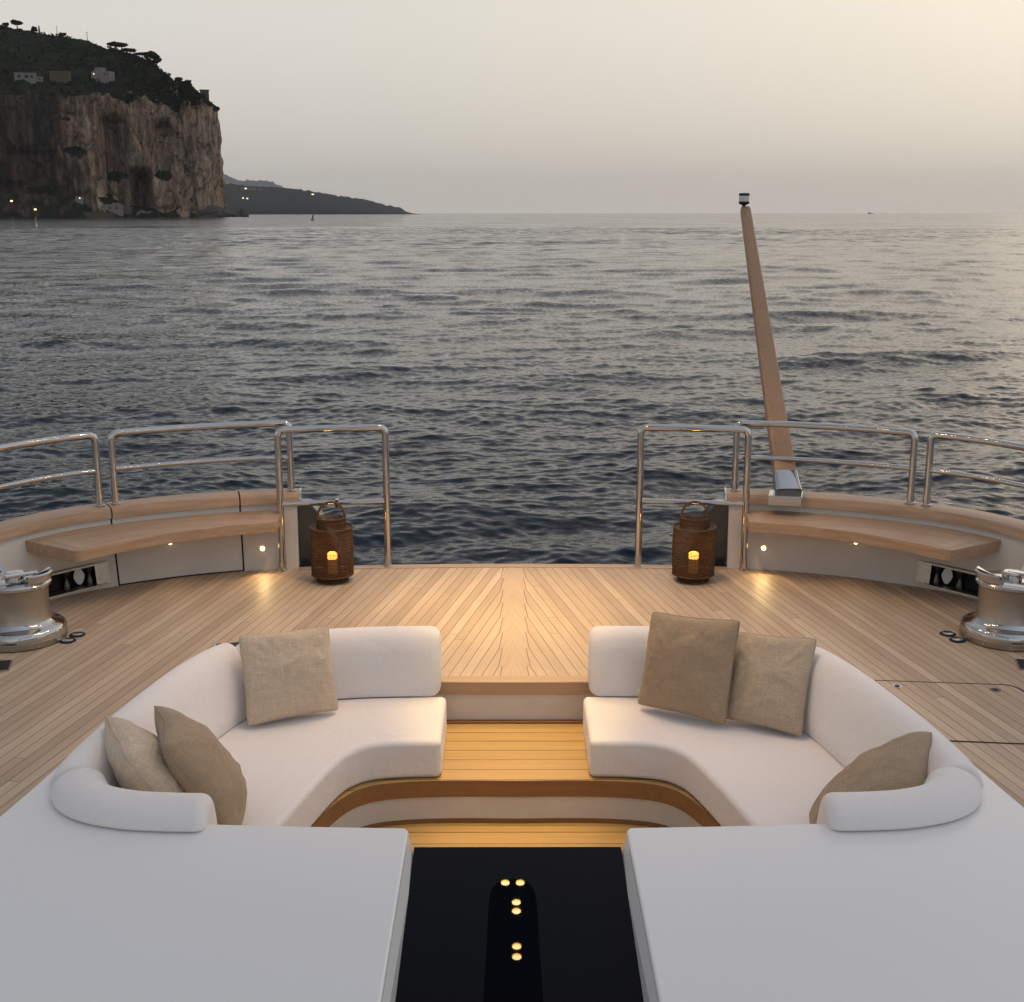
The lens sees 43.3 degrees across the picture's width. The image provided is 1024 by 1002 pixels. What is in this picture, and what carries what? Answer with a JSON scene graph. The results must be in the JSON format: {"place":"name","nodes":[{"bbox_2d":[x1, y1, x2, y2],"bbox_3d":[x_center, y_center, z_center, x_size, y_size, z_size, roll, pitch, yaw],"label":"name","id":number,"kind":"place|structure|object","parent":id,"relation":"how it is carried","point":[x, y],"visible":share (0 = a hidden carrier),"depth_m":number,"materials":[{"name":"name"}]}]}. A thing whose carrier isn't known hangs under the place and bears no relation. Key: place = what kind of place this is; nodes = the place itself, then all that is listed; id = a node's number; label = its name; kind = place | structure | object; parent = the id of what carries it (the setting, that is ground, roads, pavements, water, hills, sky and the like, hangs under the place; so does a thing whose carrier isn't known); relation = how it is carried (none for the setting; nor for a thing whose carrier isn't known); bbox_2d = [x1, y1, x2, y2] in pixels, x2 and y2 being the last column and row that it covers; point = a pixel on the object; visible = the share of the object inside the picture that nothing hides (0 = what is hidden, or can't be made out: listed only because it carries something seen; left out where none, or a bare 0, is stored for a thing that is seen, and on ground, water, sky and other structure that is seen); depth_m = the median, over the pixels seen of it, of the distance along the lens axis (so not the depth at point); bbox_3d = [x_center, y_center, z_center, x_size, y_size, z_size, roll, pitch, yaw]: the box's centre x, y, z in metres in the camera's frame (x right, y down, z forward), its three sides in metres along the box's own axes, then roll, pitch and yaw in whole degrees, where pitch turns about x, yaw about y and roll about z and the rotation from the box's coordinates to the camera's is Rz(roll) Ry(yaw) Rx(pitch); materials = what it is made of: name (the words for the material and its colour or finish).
{"place":"outdoors","nodes":[
{"label":"outdoors","id":0,"kind":"place"},
{"bbox_2d":[0,25,226,216],"bbox_3d":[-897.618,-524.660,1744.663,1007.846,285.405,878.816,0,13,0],"label":"cliff","id":1,"kind":"structure","parent":0,"point":[111,134],"depth_m":1677.20,"materials":[{"name":"brown stone"}]},
{"bbox_2d":[10,19,22,28],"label":"stone pine","id":2,"kind":"object","parent":1,"relation":"on","point":[15,22],"visible":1,"depth_m":1811.91,"materials":[{"name":"green plant"}]},
{"bbox_2d":[14,72,36,83],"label":"white house","id":3,"kind":"structure","parent":1,"relation":"on","point":[30,77],"depth_m":1658.75,"materials":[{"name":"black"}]},
{"bbox_2d":[31,26,37,31],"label":"broadleaf tree","id":4,"kind":"object","parent":1,"relation":"on","point":[33,29],"visible":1,"depth_m":1813.75,"materials":[{"name":"green plant"}]},
{"bbox_2d":[36,76,43,81],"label":"outbuilding","id":5,"kind":"structure","parent":1,"relation":"on","point":[39,78],"depth_m":1664.99,"materials":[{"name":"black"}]},
{"bbox_2d":[49,71,70,83],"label":"ochre house","id":6,"kind":"structure","parent":1,"relation":"on","point":[60,76],"depth_m":1669.16,"materials":[{"name":"beige"}]},
{"bbox_2d":[75,196,83,203],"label":"cottage","id":7,"kind":"structure","parent":1,"relation":"on","point":[79,199],"depth_m":1671.37,"materials":[{"name":"beige"}]},
{"bbox_2d":[77,212,114,216],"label":"quay wall","id":8,"kind":"structure","parent":1,"relation":"on","point":[99,214],"depth_m":1666.94,"materials":[{"name":"grey stone"}]},
{"bbox_2d":[91,67,114,82],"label":"pale villa","id":9,"kind":"object","parent":1,"relation":"on","point":[103,75],"visible":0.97,"depth_m":1684.68,"materials":[{"name":"white"}]},
{"bbox_2d":[0,25,217,205],"bbox_3d":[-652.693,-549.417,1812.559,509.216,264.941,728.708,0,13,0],"label":"hillside scrub","id":10,"kind":"object","parent":1,"relation":"on","point":[188,91],"visible":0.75,"depth_m":1689.98,"materials":[{"name":"green plant"}]},
{"bbox_2d":[106,41,121,48],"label":"stone pine","id":11,"kind":"object","parent":1,"relation":"on","point":[109,44],"visible":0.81,"depth_m":1772.17,"materials":[{"name":"green plant"}]},
{"bbox_2d":[104,203,124,215],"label":"boathouse","id":12,"kind":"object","parent":1,"relation":"on","point":[117,208],"visible":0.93,"depth_m":1678.21,"materials":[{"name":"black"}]},
{"bbox_2d":[112,42,127,50],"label":"stone pine","id":13,"kind":"object","parent":1,"relation":"on","point":[115,44],"visible":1,"depth_m":1766.62,"materials":[{"name":"green plant"}]},
{"bbox_2d":[123,207,132,214],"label":"shed","id":14,"kind":"structure","parent":1,"relation":"on","point":[127,210],"depth_m":1680.74,"materials":[{"name":"black"}]},
{"bbox_2d":[121,48,136,52],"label":"stone pine","id":15,"kind":"object","parent":1,"relation":"on","point":[129,50],"visible":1,"depth_m":1756.62,"materials":[{"name":"green plant"}]},
{"bbox_2d":[135,52,145,57],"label":"stone pine","id":16,"kind":"object","parent":1,"relation":"on","point":[142,54],"visible":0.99,"depth_m":1735.77,"materials":[{"name":"green plant"}]},
{"bbox_2d":[144,50,156,58],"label":"broadleaf tree","id":17,"kind":"object","parent":1,"relation":"on","point":[148,54],"visible":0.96,"depth_m":1727.68,"materials":[{"name":"green plant"}]},
{"bbox_2d":[150,54,161,64],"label":"broadleaf tree","id":18,"kind":"object","parent":1,"relation":"on","point":[156,60],"visible":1,"depth_m":1721.07,"materials":[{"name":"green plant"}]},
{"bbox_2d":[199,89,208,98],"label":"watchtower","id":19,"kind":"structure","parent":1,"relation":"on","point":[205,92],"depth_m":1760.63,"materials":[{"name":"stone"}]},
{"bbox_2d":[212,642,238,646],"bbox_3d":[-1.709,0.910,7.849,0.223,0.047,0.238,-3,13,-12],"label":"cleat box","id":20,"kind":"object","parent":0,"point":[234,644],"visible":0.14,"depth_m":7.90,"materials":[{"name":"black"}]},
{"bbox_2d":[223,174,283,187],"bbox_3d":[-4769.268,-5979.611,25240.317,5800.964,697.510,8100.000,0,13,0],"label":"mountains","id":21,"kind":"structure","parent":0,"point":[247,182],"depth_m":23038.81,"materials":[{"name":"grey stone"}]},
{"bbox_2d":[224,183,412,213],"bbox_3d":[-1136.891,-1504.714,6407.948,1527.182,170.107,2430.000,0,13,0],"label":"headland","id":22,"kind":"structure","parent":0,"point":[266,200],"depth_m":5474.95,"materials":[{"name":"grey stone"}]},
{"bbox_2d":[249,188,262,190],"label":"headland house","id":23,"kind":"structure","parent":22,"relation":"on","point":[258,189],"depth_m":5704.21,"materials":[{"name":"black"}]},
{"bbox_2d":[0,213,1023,564],"bbox_3d":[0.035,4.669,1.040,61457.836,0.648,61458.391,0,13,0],"label":"water","id":24,"kind":"structure","parent":0,"point":[512,383],"depth_m":43.15,"materials":[{"name":"blue liquid"}]},
{"bbox_2d":[195,205,225,216],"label":"shore rock","id":25,"kind":"object","parent":24,"relation":"in","point":[211,211],"visible":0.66,"depth_m":1686.02,"materials":[{"name":"grey stone"}]},
{"bbox_2d":[221,210,238,216],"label":"shore rock","id":26,"kind":"object","parent":24,"relation":"in","point":[228,213],"visible":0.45,"depth_m":1687.32,"materials":[{"name":"grey stone"}]},
{"bbox_2d":[239,207,248,216],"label":"shore rock","id":27,"kind":"object","parent":24,"relation":"in","point":[243,212],"visible":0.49,"depth_m":1691.17,"materials":[{"name":"grey stone"}]},
{"bbox_2d":[49,565,976,592],"bbox_3d":[0.020,2.535,6.176,8.360,3.200,8.350,0,13,0],"label":"hull","id":28,"kind":"object","parent":24,"relation":"on","point":[931,576],"depth_m":9.43,"materials":[{"name":"black"}]},
{"bbox_2d":[0,568,1023,815],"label":"deck","id":29,"kind":"structure","parent":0,"point":[58,702],"depth_m":8.46,"materials":[{"name":"brown wood"}]},
{"bbox_2d":[0,660,12,671],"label":"cleat plate","id":30,"kind":"object","parent":29,"relation":"on","point":[5,665],"visible":1,"depth_m":7.63,"materials":[{"name":"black metal"}]},
{"bbox_2d":[0,564,68,652],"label":"capstan","id":31,"kind":"object","parent":29,"relation":"on","point":[30,620],"visible":1,"depth_m":7.93,"materials":[{"name":"silver metal"}]},
{"bbox_2d":[59,637,75,643],"bbox_3d":[-2.785,0.871,8.082,0.100,0.017,0.100,0,13,0],"label":"foot switch","id":32,"kind":"object","parent":29,"relation":"on","point":[67,640],"visible":1,"depth_m":8.06,"materials":[{"name":"silver rubber"}]},
{"bbox_2d":[69,631,85,637],"bbox_3d":[-2.765,0.845,8.198,0.100,0.017,0.100,0,13,0],"label":"foot switch","id":33,"kind":"object","parent":29,"relation":"on","point":[76,634],"visible":1,"depth_m":8.17,"materials":[{"name":"silver rubber"}]},
{"bbox_2d":[0,488,342,600],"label":"bulwark","id":34,"kind":"object","parent":29,"relation":"on","point":[246,552],"visible":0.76,"depth_m":9.45,"materials":[{"name":"beige paint"}]},
{"bbox_2d":[0,432,104,506],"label":"guard rail","id":35,"kind":"object","parent":34,"relation":"on","point":[96,470],"visible":1,"depth_m":9.03,"materials":[{"name":"silver metal"}]},
{"bbox_2d":[25,510,280,561],"bbox_3d":[-2.473,0.249,9.194,1.838,0.137,0.618,-9,15,-34],"label":"bench","id":36,"kind":"object","parent":34,"relation":"on","point":[82,544],"visible":0.99,"depth_m":9.06,"materials":[{"name":"brown wood"}]},
{"bbox_2d":[108,420,295,504],"bbox_3d":[-2.280,-0.299,9.514,1.349,0.541,0.134,-5,13,-20],"label":"guard rail","id":37,"kind":"object","parent":34,"relation":"on","point":[115,468],"visible":0.93,"depth_m":9.48,"materials":[{"name":"silver metal"}]},
{"bbox_2d":[0,696,423,1001],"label":"lounge moulding","id":38,"kind":"object","parent":29,"relation":"on","point":[209,913],"visible":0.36,"depth_m":4.49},
{"bbox_2d":[309,501,353,584],"bbox_3d":[-1.308,0.291,9.354,0.317,0.596,0.317,-3,13,-14],"label":"lantern","id":39,"kind":"object","parent":29,"relation":"on","point":[330,569],"visible":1,"depth_m":9.28,"materials":[{"name":"brown wicker"}]},
{"bbox_2d":[274,424,392,571],"bbox_3d":[-1.331,-0.025,9.622,0.859,1.095,0.072,-2,13,-8],"label":"gate rail","id":40,"kind":"object","parent":29,"relation":"on","point":[384,501],"visible":0.98,"depth_m":9.58,"materials":[{"name":"silver metal"}]},
{"bbox_2d":[298,564,727,569],"bbox_3d":[0.009,0.524,9.781,3.240,0.054,0.164,0,13,0],"label":"stern margin board","id":41,"kind":"object","parent":29,"relation":"on","point":[515,566],"visible":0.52,"depth_m":9.78,"materials":[{"name":"brown wood"}]},
{"bbox_2d":[395,847,643,1001],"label":"glass panel","id":42,"kind":"object","parent":29,"relation":"on","point":[518,924],"visible":0.94,"depth_m":4.56,"materials":[{"name":"black glass"}]},
{"bbox_2d":[633,424,751,570],"bbox_3d":[1.349,-0.027,9.629,0.859,1.095,0.072,2,13,8],"label":"gate rail","id":43,"kind":"object","parent":29,"relation":"on","point":[641,500],"visible":0.99,"depth_m":9.59,"materials":[{"name":"silver metal"}]},
{"bbox_2d":[671,501,716,584],"bbox_3d":[1.322,0.289,9.362,0.317,0.596,0.317,1,13,7],"label":"lantern","id":44,"kind":"object","parent":29,"relation":"on","point":[692,572],"visible":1,"depth_m":9.29,"materials":[{"name":"brown"}]},
{"bbox_2d":[605,696,1023,1001],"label":"lounge moulding","id":45,"kind":"object","parent":29,"relation":"on","point":[823,912],"visible":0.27,"depth_m":4.49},
{"bbox_2d":[681,487,1023,599],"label":"bulwark","id":46,"kind":"object","parent":29,"relation":"on","point":[780,552],"visible":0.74,"depth_m":9.45,"materials":[{"name":"beige paint"}]},
{"bbox_2d":[739,193,802,506],"bbox_3d":[2.026,-1.305,10.284,0.287,2.272,2.222,0,13,0],"label":"flagstaff","id":47,"kind":"object","parent":46,"relation":"on","point":[786,490],"visible":1,"depth_m":10.06,"materials":[{"name":"brown wood"}]},
{"bbox_2d":[730,420,917,503],"bbox_3d":[2.298,-0.302,9.526,1.349,0.541,0.134,5,13,20],"label":"guard rail","id":48,"kind":"object","parent":46,"relation":"on","point":[910,468],"visible":0.9,"depth_m":9.50,"materials":[{"name":"silver metal"}]},
{"bbox_2d":[746,510,1000,560],"bbox_3d":[2.493,0.246,9.207,1.838,0.137,0.618,9,15,34],"label":"bench","id":49,"kind":"object","parent":46,"relation":"on","point":[943,544],"visible":0.97,"depth_m":9.07,"materials":[{"name":"brown wood"}]},
{"bbox_2d":[921,432,1023,505],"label":"guard rail","id":50,"kind":"object","parent":46,"relation":"on","point":[929,468],"visible":1,"depth_m":9.05,"materials":[{"name":"silver metal"}]},
{"bbox_2d":[940,631,955,636],"bbox_3d":[2.776,0.842,8.213,0.100,0.017,0.100,0,13,0],"label":"foot switch","id":51,"kind":"object","parent":29,"relation":"on","point":[948,633],"visible":1,"depth_m":8.19,"materials":[{"name":"silver rubber"}]},
{"bbox_2d":[875,680,1023,743],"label":"deck hatch","id":52,"kind":"object","parent":29,"relation":"on","point":[972,712],"visible":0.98,"depth_m":6.99,"materials":[{"name":"brown wood"}]},
{"bbox_2d":[949,637,965,642],"bbox_3d":[2.797,0.868,8.096,0.100,0.017,0.100,0,13,0],"label":"foot switch","id":53,"kind":"object","parent":29,"relation":"on","point":[957,639],"visible":1,"depth_m":8.07,"materials":[{"name":"silver rubber"}]},
{"bbox_2d":[958,565,1023,651],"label":"capstan","id":54,"kind":"object","parent":29,"relation":"on","point":[994,620],"visible":1,"depth_m":7.96,"materials":[{"name":"silver metal"}]},
{"bbox_2d":[1015,659,1023,669],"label":"cleat plate","id":55,"kind":"object","parent":29,"relation":"on","point":[1020,663],"visible":1,"depth_m":7.65,"materials":[{"name":"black metal"}]},
{"bbox_2d":[0,0,1023,212],"label":"sky","id":56,"kind":"structure","parent":0,"point":[413,106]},
{"bbox_2d":[379,823,653,851],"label":"lounge floor","id":57,"kind":"structure","parent":0,"point":[518,835],"depth_m":6.61,"materials":[{"name":"brown wood"}]},
{"bbox_2d":[311,676,720,827],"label":"entry steps","id":58,"kind":"structure","parent":57,"relation":"on","point":[515,751],"depth_m":6.72,"materials":[{"name":"brown wood"}]},
{"bbox_2d":[49,626,446,831],"bbox_3d":[-1.261,1.198,6.408,1.345,0.594,2.673,7,14,27],"label":"corner sofa","id":59,"kind":"object","parent":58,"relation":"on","point":[306,770],"visible":0.65,"depth_m":6.62,"materials":[{"name":"white fabric"}]},
{"bbox_2d":[104,716,184,792],"bbox_3d":[-1.585,1.206,5.663,0.365,0.436,0.603,-5,13,-20],"label":"pillow","id":60,"kind":"object","parent":59,"relation":"on","point":[135,758],"visible":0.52,"depth_m":5.47,"materials":[{"name":"fabric"}]},
{"bbox_2d":[154,706,246,824],"bbox_3d":[-1.367,1.181,5.723,0.364,0.453,0.643,-5,13,-20],"label":"pillow","id":61,"kind":"object","parent":59,"relation":"on","point":[198,757],"visible":0.85,"depth_m":5.54,"materials":[{"name":"brown fabric"}]},
{"bbox_2d":[239,626,337,724],"bbox_3d":[-1.191,0.923,6.914,0.499,0.458,0.244,-4,13,-19],"label":"pillow","id":62,"kind":"object","parent":59,"relation":"on","point":[288,674],"visible":1,"depth_m":6.84,"materials":[{"name":"fabric"}]},
{"bbox_2d":[583,626,983,830],"bbox_3d":[1.298,1.197,6.415,1.345,0.594,2.673,-7,14,-28],"label":"corner sofa","id":63,"kind":"object","parent":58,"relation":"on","point":[733,773],"visible":0.56,"depth_m":6.42,"materials":[{"name":"white fabric"}]},
{"bbox_2d":[638,612,739,723],"bbox_3d":[0.940,0.878,6.924,0.524,0.530,0.251,8,15,30],"label":"pillow","id":64,"kind":"object","parent":63,"relation":"on","point":[688,666],"visible":1,"depth_m":6.83,"materials":[{"name":"brown fabric"}]},
{"bbox_2d":[727,632,816,734],"bbox_3d":[1.351,0.948,6.826,0.443,0.440,0.317,6,14,23],"label":"pillow","id":65,"kind":"object","parent":63,"relation":"on","point":[769,681],"visible":0.94,"depth_m":6.76,"materials":[{"name":"beige fabric"}]},
{"bbox_2d":[809,731,931,823],"bbox_3d":[1.549,1.265,5.554,0.699,0.414,0.378,-2,13,-8],"label":"pillow","id":66,"kind":"object","parent":63,"relation":"on","point":[900,762],"visible":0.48,"depth_m":5.54,"materials":[{"name":"brown fabric"}]}
]}

